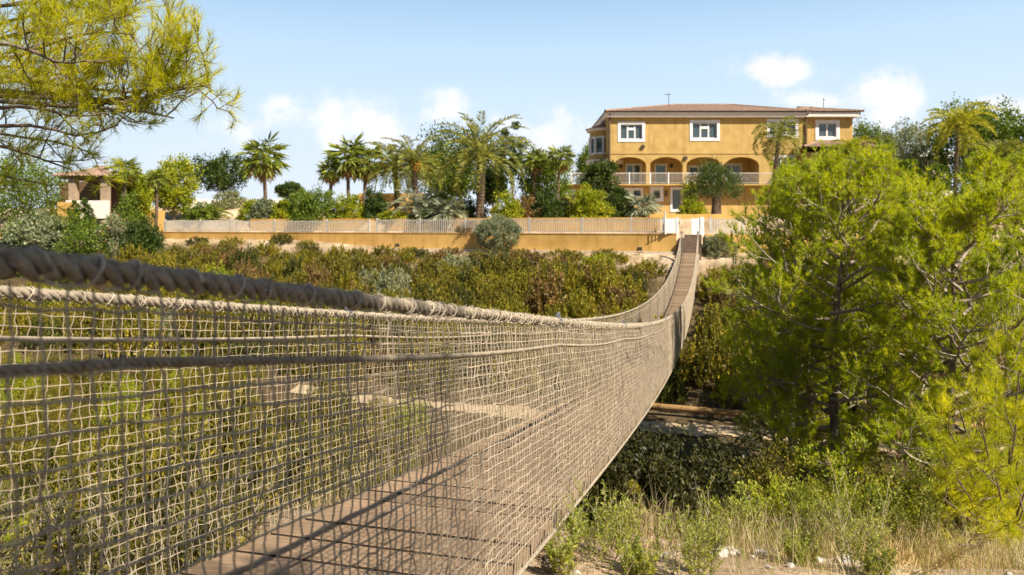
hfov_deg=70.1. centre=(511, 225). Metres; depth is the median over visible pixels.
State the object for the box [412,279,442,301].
scrub bush
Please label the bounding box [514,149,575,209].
tree
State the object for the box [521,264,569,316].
scrub bush
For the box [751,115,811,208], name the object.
palm tree
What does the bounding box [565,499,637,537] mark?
weed
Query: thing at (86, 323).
scrub bush
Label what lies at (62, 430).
valley bush
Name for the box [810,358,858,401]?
scrub bush
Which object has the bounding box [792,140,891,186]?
annex
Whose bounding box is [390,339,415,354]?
scrub bush
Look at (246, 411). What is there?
valley bush
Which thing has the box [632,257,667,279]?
scrub bush
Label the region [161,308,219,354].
scrub bush
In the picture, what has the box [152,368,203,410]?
valley bush
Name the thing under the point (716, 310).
scrub bush
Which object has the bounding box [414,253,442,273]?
scrub bush
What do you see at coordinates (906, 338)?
scrub bush
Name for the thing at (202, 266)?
scrub bush
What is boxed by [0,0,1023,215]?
sky
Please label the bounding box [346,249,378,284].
scrub bush
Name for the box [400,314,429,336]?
scrub bush
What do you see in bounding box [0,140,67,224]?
tree
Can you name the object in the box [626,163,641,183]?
window
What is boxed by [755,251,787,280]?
scrub bush
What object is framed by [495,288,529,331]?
scrub bush
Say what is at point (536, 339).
scrub bush
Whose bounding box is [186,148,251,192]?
tree
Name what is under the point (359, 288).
scrub bush
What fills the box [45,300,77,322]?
scrub bush
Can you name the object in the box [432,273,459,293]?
scrub bush
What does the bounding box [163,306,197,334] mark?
scrub bush
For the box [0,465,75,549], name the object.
weed
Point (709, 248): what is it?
shrub
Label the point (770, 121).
window
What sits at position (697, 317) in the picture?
scrub bush
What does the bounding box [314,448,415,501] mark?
weed
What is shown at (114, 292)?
scrub bush
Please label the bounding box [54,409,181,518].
valley bush
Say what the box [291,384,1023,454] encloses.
path
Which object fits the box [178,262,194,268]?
scrub bush
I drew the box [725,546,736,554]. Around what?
limestone rock
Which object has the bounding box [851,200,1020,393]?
pine tree
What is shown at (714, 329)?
scrub bush
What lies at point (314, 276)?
scrub bush
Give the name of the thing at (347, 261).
scrub bush
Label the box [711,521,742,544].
rosemary bush
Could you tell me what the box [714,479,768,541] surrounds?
bank shrub
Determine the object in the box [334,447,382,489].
valley bush
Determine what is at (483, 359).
scrub bush
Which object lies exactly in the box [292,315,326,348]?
scrub bush
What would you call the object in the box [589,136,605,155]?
window
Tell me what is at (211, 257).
scrub bush
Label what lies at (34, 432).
valley bush
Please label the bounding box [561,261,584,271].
scrub bush
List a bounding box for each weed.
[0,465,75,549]
[0,478,73,574]
[0,480,7,499]
[0,488,14,516]
[0,494,24,565]
[0,523,48,574]
[12,458,58,520]
[23,470,190,574]
[30,443,241,574]
[75,453,275,574]
[150,455,284,566]
[268,461,331,500]
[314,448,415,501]
[331,474,370,502]
[346,462,415,493]
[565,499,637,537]
[597,509,626,539]
[629,511,661,536]
[660,511,713,539]
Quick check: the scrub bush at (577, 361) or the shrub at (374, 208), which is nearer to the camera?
the scrub bush at (577, 361)
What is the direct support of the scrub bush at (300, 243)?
on the ground at (586, 565)
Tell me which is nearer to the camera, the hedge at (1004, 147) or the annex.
the hedge at (1004, 147)
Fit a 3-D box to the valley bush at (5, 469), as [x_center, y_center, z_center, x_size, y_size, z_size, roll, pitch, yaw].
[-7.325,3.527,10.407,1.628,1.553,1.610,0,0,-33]
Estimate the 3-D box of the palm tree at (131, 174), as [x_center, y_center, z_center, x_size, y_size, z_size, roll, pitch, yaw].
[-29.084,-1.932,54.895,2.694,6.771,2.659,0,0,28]
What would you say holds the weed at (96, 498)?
on the ground at (586, 565)
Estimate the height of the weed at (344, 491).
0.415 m
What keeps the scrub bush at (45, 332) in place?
on the ground at (586, 565)
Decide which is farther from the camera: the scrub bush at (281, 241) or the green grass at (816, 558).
the scrub bush at (281, 241)
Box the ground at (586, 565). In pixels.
[0,193,1023,574]
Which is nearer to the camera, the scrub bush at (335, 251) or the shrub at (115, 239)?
the scrub bush at (335, 251)
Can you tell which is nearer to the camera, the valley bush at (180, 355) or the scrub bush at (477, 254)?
the valley bush at (180, 355)
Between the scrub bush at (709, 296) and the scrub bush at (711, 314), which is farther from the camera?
the scrub bush at (709, 296)
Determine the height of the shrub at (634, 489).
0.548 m
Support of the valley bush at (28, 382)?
on the ground at (586, 565)
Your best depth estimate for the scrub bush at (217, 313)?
31.67 m
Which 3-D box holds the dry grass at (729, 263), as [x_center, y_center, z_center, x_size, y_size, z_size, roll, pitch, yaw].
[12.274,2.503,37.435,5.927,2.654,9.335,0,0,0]
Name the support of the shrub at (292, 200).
on the ground at (586, 565)
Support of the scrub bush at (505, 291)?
on the ground at (586, 565)
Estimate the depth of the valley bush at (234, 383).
22.85 m
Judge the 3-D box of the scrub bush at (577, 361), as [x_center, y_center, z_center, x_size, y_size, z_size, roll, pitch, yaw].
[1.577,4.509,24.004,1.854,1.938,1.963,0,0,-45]
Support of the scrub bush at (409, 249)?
on the ground at (586, 565)
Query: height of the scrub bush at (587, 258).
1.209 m
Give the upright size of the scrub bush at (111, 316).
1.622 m
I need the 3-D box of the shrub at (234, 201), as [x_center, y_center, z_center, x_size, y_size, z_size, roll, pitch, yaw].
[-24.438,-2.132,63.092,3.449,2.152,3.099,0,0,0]
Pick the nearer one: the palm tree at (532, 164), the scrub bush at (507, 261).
the scrub bush at (507, 261)
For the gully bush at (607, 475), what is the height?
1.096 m
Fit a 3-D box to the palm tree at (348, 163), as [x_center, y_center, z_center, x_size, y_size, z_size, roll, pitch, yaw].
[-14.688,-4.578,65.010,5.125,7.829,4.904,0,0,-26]
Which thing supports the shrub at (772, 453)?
on the ground at (586, 565)
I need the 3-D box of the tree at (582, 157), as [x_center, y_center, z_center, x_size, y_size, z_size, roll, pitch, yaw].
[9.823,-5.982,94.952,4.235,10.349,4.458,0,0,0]
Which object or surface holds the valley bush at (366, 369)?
on the ground at (586, 565)
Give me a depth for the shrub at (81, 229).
50.77 m
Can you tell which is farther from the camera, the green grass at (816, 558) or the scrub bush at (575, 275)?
the scrub bush at (575, 275)
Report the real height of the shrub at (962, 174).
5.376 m
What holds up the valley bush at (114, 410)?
on the ground at (586, 565)
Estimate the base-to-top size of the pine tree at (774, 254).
7.134 m
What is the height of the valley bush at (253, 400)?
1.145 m
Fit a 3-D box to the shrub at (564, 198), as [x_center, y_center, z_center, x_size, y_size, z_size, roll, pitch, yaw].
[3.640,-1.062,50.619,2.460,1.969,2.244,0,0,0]
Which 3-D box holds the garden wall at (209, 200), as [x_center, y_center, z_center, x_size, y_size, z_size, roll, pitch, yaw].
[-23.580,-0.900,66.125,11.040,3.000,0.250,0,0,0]
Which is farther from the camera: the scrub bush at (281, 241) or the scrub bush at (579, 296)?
the scrub bush at (281, 241)
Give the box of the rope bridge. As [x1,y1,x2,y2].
[0,231,698,574]
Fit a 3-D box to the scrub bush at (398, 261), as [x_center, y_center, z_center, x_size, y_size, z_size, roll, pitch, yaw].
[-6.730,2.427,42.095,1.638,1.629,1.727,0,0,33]
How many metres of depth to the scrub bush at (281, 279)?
38.35 m
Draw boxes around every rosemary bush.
[541,515,586,574]
[550,474,645,564]
[615,527,662,574]
[643,474,737,574]
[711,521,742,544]
[778,519,827,566]
[814,455,902,571]
[855,536,898,574]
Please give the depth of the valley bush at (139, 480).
4.47 m
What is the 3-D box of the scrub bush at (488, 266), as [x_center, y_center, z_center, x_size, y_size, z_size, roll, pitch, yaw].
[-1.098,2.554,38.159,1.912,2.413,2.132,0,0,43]
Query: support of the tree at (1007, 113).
on the ground at (586, 565)
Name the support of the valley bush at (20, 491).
on the ground at (586, 565)
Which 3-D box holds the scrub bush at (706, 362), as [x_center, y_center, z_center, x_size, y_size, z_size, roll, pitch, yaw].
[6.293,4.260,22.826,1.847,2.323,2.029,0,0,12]
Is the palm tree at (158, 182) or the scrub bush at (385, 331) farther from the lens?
the palm tree at (158, 182)
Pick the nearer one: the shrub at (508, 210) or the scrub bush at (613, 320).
the scrub bush at (613, 320)
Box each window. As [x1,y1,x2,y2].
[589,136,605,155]
[618,122,644,141]
[625,188,642,197]
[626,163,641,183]
[650,186,662,200]
[654,163,666,183]
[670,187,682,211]
[688,165,707,175]
[690,120,719,140]
[725,163,741,183]
[767,119,798,137]
[773,155,794,166]
[815,120,839,139]
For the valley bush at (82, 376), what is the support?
on the ground at (586, 565)
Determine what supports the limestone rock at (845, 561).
on the ground at (586, 565)
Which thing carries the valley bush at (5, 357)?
on the ground at (586, 565)
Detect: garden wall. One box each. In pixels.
[57,202,77,216]
[131,210,164,231]
[191,199,298,206]
[359,193,424,213]
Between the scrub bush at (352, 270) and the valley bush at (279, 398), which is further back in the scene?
the scrub bush at (352, 270)
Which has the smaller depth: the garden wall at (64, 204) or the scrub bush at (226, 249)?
the scrub bush at (226, 249)
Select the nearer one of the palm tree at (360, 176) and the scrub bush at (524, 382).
the scrub bush at (524, 382)
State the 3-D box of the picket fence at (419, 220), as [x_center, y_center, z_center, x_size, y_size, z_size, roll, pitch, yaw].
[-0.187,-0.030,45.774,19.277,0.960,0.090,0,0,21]
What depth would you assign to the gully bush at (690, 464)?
8.26 m
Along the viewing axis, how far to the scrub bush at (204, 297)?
36.74 m
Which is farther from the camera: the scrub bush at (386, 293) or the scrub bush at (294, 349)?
the scrub bush at (386, 293)
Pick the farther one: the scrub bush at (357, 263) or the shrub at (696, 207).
the shrub at (696, 207)
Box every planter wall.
[250,217,659,230]
[649,214,759,218]
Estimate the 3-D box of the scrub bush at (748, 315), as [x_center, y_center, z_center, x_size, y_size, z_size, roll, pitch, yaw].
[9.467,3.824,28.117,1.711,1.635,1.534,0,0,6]
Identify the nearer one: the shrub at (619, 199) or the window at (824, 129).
the shrub at (619, 199)
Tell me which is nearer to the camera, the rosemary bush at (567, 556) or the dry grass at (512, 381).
the rosemary bush at (567, 556)
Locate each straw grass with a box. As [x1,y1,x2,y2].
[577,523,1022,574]
[699,486,1023,569]
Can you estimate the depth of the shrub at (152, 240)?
50.94 m
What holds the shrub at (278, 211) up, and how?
on the ground at (586, 565)
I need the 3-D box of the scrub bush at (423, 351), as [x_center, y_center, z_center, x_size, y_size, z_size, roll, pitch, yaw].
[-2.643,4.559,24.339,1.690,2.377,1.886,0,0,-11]
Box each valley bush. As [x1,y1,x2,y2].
[0,349,46,403]
[0,383,17,409]
[0,408,27,443]
[0,416,26,447]
[0,419,111,496]
[0,420,48,483]
[0,436,108,507]
[0,470,54,529]
[0,496,30,561]
[1,346,28,387]
[1,384,67,430]
[1,402,21,416]
[3,413,77,479]
[18,398,279,574]
[22,399,69,448]
[29,346,72,379]
[32,388,64,408]
[33,375,66,388]
[40,387,68,417]
[41,414,92,446]
[48,376,81,398]
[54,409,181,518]
[56,352,105,388]
[62,396,93,425]
[62,404,96,429]
[78,371,108,407]
[84,369,114,396]
[84,371,152,437]
[86,368,145,415]
[92,426,140,499]
[110,414,149,444]
[114,375,329,533]
[126,380,160,413]
[130,351,159,380]
[131,347,160,385]
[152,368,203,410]
[152,400,197,439]
[153,368,174,388]
[154,368,178,397]
[156,417,204,449]
[160,366,228,417]
[167,346,190,373]
[176,396,209,426]
[184,355,222,384]
[191,349,232,376]
[195,389,311,507]
[218,366,257,386]
[219,370,243,395]
[223,402,254,426]
[224,385,265,413]
[250,365,267,380]
[269,397,296,427]
[278,403,307,432]
[278,409,334,462]
[281,452,334,491]
[286,354,307,377]
[292,421,369,473]
[293,370,361,442]
[293,448,382,505]
[300,371,356,429]
[305,343,345,381]
[333,416,377,462]
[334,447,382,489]
[342,364,364,382]
[353,363,382,379]
[357,393,395,429]
[360,414,398,448]
[364,415,423,472]
[369,454,420,480]
[384,365,413,385]
[387,392,433,438]
[403,331,435,369]
[409,353,461,395]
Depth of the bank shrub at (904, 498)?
5.88 m
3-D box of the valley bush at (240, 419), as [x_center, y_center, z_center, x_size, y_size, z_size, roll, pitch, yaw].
[-2.238,1.916,5.684,1.621,1.474,1.688,0,0,-41]
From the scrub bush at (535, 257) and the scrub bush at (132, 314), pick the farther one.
the scrub bush at (535, 257)
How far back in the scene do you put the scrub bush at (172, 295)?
34.59 m
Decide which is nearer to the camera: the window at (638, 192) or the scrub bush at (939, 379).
the scrub bush at (939, 379)
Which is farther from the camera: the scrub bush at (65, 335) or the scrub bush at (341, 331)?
the scrub bush at (65, 335)
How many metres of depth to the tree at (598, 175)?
65.25 m
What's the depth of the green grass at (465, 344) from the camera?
28.29 m
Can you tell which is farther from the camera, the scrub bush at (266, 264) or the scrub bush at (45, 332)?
the scrub bush at (266, 264)
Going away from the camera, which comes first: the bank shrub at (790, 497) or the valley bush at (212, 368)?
the bank shrub at (790, 497)
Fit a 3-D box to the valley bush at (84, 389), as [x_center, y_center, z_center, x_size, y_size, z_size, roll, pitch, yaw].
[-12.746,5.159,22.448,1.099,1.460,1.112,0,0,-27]
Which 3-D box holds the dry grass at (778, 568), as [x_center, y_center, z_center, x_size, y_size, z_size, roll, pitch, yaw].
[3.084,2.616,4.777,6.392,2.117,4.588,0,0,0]
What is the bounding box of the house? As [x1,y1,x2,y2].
[559,94,863,215]
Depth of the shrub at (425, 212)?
50.57 m
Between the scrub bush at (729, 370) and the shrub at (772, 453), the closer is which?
the shrub at (772, 453)
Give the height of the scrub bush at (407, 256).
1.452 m
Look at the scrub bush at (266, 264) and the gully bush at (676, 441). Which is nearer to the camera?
the gully bush at (676, 441)
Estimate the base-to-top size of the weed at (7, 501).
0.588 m
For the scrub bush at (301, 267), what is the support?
on the ground at (586, 565)
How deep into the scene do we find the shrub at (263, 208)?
56.48 m
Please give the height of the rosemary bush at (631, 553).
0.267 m
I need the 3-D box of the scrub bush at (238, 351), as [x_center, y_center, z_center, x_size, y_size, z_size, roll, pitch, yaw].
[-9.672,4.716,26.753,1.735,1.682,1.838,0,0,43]
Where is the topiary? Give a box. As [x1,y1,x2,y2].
[923,162,951,191]
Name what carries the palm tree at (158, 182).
on the ground at (586, 565)
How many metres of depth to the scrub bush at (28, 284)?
40.85 m
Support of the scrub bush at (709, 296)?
on the ground at (586, 565)
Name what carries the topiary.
on the ground at (586, 565)
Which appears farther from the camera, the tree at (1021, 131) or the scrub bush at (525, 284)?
the tree at (1021, 131)
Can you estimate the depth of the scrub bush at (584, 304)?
28.99 m
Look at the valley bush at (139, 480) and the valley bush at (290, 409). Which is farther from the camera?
the valley bush at (290, 409)
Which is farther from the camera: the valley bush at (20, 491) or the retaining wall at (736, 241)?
the retaining wall at (736, 241)
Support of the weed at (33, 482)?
on the ground at (586, 565)
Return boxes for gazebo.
[52,166,149,218]
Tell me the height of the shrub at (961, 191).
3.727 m
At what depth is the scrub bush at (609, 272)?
36.06 m
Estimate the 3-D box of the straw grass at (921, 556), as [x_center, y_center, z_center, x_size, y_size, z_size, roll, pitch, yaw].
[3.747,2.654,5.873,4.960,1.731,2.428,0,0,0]
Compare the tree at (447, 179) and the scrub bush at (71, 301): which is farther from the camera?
the tree at (447, 179)
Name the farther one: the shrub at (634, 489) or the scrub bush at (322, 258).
the scrub bush at (322, 258)
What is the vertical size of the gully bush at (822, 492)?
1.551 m
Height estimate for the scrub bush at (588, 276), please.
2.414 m
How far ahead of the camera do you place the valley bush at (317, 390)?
19.92 m
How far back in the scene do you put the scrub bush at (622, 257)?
40.72 m
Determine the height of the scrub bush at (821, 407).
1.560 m
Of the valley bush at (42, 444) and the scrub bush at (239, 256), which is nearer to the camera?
the valley bush at (42, 444)
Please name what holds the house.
on the ground at (586, 565)
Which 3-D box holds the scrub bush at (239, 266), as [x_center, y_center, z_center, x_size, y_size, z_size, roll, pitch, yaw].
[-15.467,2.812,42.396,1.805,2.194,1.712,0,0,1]
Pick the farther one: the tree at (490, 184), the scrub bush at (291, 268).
the tree at (490, 184)
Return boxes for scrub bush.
[0,296,35,322]
[0,298,41,332]
[0,308,20,343]
[17,302,51,334]
[19,314,66,352]
[24,298,53,308]
[25,277,42,286]
[32,283,51,289]
[41,282,60,304]
[43,301,72,331]
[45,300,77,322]
[52,277,89,289]
[58,282,95,304]
[59,287,91,314]
[59,320,90,347]
[63,302,116,354]
[72,289,115,321]
[92,283,111,292]
[96,307,123,336]
[101,304,168,357]
[105,282,141,314]
[114,242,148,261]
[121,286,156,316]
[129,296,164,322]
[140,251,156,263]
[141,306,161,318]
[143,308,180,346]
[148,253,170,265]
[150,249,176,268]
[152,287,187,309]
[154,248,171,261]
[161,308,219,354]
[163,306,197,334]
[166,242,192,258]
[175,247,206,267]
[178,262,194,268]
[181,294,205,318]
[182,256,206,269]
[183,261,207,289]
[184,236,208,244]
[184,268,221,300]
[189,313,253,355]
[190,240,211,253]
[199,259,235,274]
[199,293,240,318]
[200,244,221,260]
[201,248,224,266]
[202,260,226,271]
[203,297,239,329]
[209,241,245,265]
[216,236,247,247]
[219,244,245,269]
[221,267,257,302]
[222,303,271,336]
[226,243,262,273]
[226,333,271,369]
[229,256,258,278]
[233,302,267,322]
[243,267,272,280]
[246,295,279,304]
[247,302,301,346]
[252,239,281,258]
[259,255,284,274]
[264,258,286,279]
[265,273,282,281]
[265,327,301,355]
[268,232,292,244]
[269,249,291,266]
[276,274,290,300]
[276,297,306,324]
[279,253,310,280]
[279,338,318,375]
[284,246,314,271]
[285,267,307,284]
[290,263,318,283]
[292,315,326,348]
[295,240,318,246]
[298,242,321,254]
[301,287,337,325]
[302,260,333,287]
[307,249,326,265]
[311,257,332,281]
[311,309,370,363]
[314,330,358,371]
[317,277,337,288]
[321,254,347,278]
[325,243,351,263]
[332,264,361,290]
[333,270,362,290]
[336,254,358,273]
[338,280,372,308]
[344,280,367,291]
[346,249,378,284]
[348,246,369,255]
[356,265,378,287]
[356,308,381,338]
[358,251,370,262]
[358,340,399,380]
[361,283,396,322]
[365,310,407,342]
[368,260,406,292]
[369,243,397,256]
[370,263,412,297]
[371,255,386,271]
[380,254,407,269]
[382,320,416,354]
[386,259,412,280]
[388,248,417,264]
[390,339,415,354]
[394,287,413,298]
[394,332,421,375]
[395,288,412,297]
[398,246,418,253]
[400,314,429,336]
[407,328,455,387]
[409,261,434,286]
[410,247,430,258]
[410,273,434,296]
[411,280,447,314]
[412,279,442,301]
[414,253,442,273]
[416,316,465,345]
[421,286,462,315]
[427,248,451,260]
[430,272,461,300]
[431,316,469,360]
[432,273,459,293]
[433,259,459,281]
[436,249,472,273]
[437,246,465,255]
[447,282,478,306]
[448,323,511,387]
[454,266,478,290]
[455,300,484,326]
[456,253,479,268]
[458,261,480,280]
[464,267,500,298]
[464,301,511,339]
[465,323,503,359]
[466,248,487,261]
[468,278,506,308]
[474,248,511,275]
[475,252,506,290]
[489,340,542,396]
[494,247,512,254]
[494,249,521,263]
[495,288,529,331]
[498,281,521,308]
[499,267,528,292]
[499,268,520,286]
[503,254,532,274]
[503,254,533,278]
[508,309,555,348]
[512,247,531,255]
[513,269,544,298]
[515,315,559,368]
[519,248,549,265]
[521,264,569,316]
[523,288,548,314]
[528,259,566,293]
[534,336,586,383]
[535,256,557,276]
[543,300,574,335]
[544,254,589,303]
[546,247,575,257]
[548,253,572,266]
[549,356,596,398]
[556,287,598,329]
[557,263,572,288]
[559,250,584,261]
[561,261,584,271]
[567,310,619,370]
[569,285,597,318]
[576,260,609,297]
[578,260,625,307]
[578,328,632,380]
[580,252,615,268]
[588,308,623,341]
[589,256,616,272]
[589,264,619,287]
[592,248,616,256]
[596,281,643,318]
[600,292,645,336]
[608,251,630,263]
[617,272,645,297]
[618,262,649,282]
[620,287,653,315]
[624,269,647,292]
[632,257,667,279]
[640,312,699,384]
[640,346,689,409]
[685,326,739,388]
[693,303,725,337]
[694,299,744,347]
[695,263,739,300]
[700,320,753,365]
[703,300,739,321]
[706,274,725,304]
[707,266,731,280]
[711,275,748,307]
[712,337,787,409]
[718,288,748,319]
[729,262,754,278]
[731,264,769,293]
[741,294,761,322]
[743,307,757,333]
[744,298,799,352]
[751,279,767,306]
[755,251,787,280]
[800,373,847,416]
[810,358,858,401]
[845,347,937,420]
[873,328,911,359]
[898,344,947,387]
[918,356,986,421]
[939,302,1009,347]
[960,344,1013,384]
[978,379,1016,419]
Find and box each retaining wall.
[0,231,675,253]
[705,234,898,252]
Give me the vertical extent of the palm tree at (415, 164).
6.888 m
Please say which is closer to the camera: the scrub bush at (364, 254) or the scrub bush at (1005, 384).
the scrub bush at (1005, 384)
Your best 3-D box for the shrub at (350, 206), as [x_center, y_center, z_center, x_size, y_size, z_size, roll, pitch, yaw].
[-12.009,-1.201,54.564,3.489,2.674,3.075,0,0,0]
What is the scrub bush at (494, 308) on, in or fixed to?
on the ground at (586, 565)
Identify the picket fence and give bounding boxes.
[164,219,234,231]
[235,219,369,231]
[376,217,663,233]
[709,217,743,233]
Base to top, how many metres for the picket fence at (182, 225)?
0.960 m
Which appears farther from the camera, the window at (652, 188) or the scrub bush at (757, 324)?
the window at (652, 188)
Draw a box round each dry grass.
[1,479,354,574]
[5,272,1008,417]
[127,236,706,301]
[544,536,1023,574]
[583,475,1023,574]
[696,249,766,289]
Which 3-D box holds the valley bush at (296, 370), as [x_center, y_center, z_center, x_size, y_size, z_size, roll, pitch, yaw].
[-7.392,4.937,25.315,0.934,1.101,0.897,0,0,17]
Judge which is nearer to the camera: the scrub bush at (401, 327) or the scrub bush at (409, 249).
the scrub bush at (401, 327)
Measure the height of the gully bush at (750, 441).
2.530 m
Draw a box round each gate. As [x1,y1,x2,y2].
[657,217,677,233]
[691,217,703,234]
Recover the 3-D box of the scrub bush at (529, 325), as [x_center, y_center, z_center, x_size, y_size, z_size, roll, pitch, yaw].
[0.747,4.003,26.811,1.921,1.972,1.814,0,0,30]
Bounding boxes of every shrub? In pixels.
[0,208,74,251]
[0,217,29,278]
[36,205,118,257]
[66,197,97,239]
[85,210,134,256]
[105,190,150,247]
[119,212,167,257]
[178,201,217,225]
[210,189,247,209]
[235,198,257,220]
[244,196,280,220]
[269,197,291,218]
[280,187,315,218]
[287,183,344,227]
[325,191,365,218]
[361,185,389,217]
[375,209,410,222]
[407,209,436,223]
[428,190,451,214]
[440,196,488,217]
[455,218,477,235]
[474,213,521,250]
[488,189,525,217]
[509,193,541,217]
[529,185,571,217]
[555,197,576,217]
[565,182,615,217]
[589,184,634,216]
[604,182,627,213]
[616,478,669,537]
[675,181,709,213]
[680,495,752,547]
[701,233,739,258]
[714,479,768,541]
[739,472,820,552]
[746,434,799,532]
[766,477,830,550]
[783,439,861,553]
[792,477,841,535]
[818,426,906,543]
[829,458,926,563]
[865,464,942,564]
[867,482,927,537]
[890,492,973,557]
[899,447,964,563]
[942,145,988,197]
[953,179,1021,213]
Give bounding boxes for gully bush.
[563,464,668,528]
[609,428,683,480]
[611,450,711,538]
[629,419,751,507]
[658,450,757,537]
[692,412,797,502]
[722,455,830,535]
[786,475,871,524]
[828,455,930,535]
[894,452,989,556]
[924,464,1023,560]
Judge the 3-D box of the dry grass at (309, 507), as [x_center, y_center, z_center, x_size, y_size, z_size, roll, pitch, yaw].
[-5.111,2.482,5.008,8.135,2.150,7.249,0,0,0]
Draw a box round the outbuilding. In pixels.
[892,150,954,177]
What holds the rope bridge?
on the ground at (586, 565)
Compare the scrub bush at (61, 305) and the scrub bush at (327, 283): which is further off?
the scrub bush at (327, 283)
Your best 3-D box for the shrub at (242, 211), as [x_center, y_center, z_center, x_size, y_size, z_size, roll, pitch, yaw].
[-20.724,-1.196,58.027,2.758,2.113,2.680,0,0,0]
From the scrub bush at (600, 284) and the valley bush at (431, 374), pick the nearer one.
the valley bush at (431, 374)
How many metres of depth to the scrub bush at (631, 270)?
38.12 m
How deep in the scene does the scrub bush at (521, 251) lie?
43.47 m
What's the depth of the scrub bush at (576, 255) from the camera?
41.49 m
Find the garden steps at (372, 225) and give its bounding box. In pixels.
[354,220,384,231]
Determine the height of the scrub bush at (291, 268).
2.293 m
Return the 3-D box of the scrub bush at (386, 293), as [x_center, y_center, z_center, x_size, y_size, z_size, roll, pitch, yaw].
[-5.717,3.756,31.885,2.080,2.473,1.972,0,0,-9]
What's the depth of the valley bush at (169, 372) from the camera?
22.83 m
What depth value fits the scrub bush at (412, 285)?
37.35 m
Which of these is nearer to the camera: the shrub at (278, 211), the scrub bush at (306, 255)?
the scrub bush at (306, 255)
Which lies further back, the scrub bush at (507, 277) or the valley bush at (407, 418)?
the scrub bush at (507, 277)
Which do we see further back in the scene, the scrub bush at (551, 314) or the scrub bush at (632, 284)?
the scrub bush at (632, 284)
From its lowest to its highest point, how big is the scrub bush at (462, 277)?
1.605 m
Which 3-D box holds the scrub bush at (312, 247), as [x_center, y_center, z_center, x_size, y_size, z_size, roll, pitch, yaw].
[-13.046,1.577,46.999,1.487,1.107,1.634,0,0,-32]
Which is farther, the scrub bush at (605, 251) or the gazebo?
the gazebo
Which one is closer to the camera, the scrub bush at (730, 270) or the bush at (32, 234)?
the scrub bush at (730, 270)
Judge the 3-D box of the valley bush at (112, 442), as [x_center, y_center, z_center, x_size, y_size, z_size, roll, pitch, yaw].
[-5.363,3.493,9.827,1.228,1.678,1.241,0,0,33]
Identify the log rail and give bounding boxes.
[650,403,1011,433]
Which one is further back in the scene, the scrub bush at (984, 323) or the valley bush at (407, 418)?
the scrub bush at (984, 323)
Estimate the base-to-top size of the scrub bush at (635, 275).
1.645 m
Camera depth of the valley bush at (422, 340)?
25.12 m
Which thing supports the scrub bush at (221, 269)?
on the ground at (586, 565)
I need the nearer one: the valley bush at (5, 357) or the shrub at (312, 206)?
the valley bush at (5, 357)
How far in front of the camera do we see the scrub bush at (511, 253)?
42.21 m
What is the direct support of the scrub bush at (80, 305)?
on the ground at (586, 565)
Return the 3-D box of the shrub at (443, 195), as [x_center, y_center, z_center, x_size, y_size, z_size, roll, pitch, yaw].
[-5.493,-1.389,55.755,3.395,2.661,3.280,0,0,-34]
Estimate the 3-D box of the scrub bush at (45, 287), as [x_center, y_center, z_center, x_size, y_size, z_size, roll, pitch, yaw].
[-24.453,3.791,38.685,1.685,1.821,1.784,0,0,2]
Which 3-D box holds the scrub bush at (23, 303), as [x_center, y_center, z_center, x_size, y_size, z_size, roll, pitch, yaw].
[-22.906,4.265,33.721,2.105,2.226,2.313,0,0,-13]
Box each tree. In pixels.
[0,0,245,228]
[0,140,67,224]
[106,156,142,238]
[117,165,154,223]
[140,168,169,231]
[143,152,204,219]
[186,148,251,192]
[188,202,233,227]
[234,131,292,198]
[274,181,303,198]
[315,157,347,208]
[321,132,375,198]
[342,142,391,190]
[358,138,426,208]
[371,134,456,201]
[386,188,452,226]
[408,140,476,206]
[416,118,502,200]
[425,196,468,232]
[429,110,538,217]
[473,167,508,216]
[490,120,530,199]
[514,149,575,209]
[519,147,550,202]
[542,144,577,198]
[572,142,589,183]
[580,158,620,194]
[623,190,662,216]
[677,156,746,213]
[698,137,987,490]
[711,152,881,458]
[735,270,901,484]
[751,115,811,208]
[797,161,1023,497]
[798,147,944,432]
[829,135,877,167]
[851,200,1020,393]
[853,115,893,155]
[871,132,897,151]
[872,116,949,176]
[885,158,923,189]
[917,326,1023,553]
[919,100,1001,196]
[920,92,1002,185]
[940,141,1023,464]
[950,94,1023,169]
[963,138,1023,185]
[992,113,1023,181]
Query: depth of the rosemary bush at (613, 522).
4.09 m
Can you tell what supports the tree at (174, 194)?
on the ground at (586, 565)
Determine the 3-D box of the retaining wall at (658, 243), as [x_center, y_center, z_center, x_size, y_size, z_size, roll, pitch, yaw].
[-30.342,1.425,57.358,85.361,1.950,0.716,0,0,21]
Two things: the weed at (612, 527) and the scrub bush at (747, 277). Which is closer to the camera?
the weed at (612, 527)
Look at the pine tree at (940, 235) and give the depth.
12.12 m
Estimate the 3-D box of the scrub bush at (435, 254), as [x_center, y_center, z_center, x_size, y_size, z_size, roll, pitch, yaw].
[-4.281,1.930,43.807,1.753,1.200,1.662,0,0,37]
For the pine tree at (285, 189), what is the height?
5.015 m
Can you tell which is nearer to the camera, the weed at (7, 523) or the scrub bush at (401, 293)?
the weed at (7, 523)
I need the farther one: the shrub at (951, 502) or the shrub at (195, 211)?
the shrub at (195, 211)
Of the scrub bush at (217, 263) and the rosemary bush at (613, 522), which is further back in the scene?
the scrub bush at (217, 263)
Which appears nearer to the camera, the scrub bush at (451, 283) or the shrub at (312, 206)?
the scrub bush at (451, 283)
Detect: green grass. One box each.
[0,257,1006,420]
[3,479,356,574]
[20,410,820,539]
[564,505,1023,574]
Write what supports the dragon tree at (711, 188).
on the ground at (586, 565)
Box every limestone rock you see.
[544,546,572,566]
[711,547,727,556]
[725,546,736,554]
[837,554,853,563]
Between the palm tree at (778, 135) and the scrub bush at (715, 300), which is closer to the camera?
the scrub bush at (715, 300)

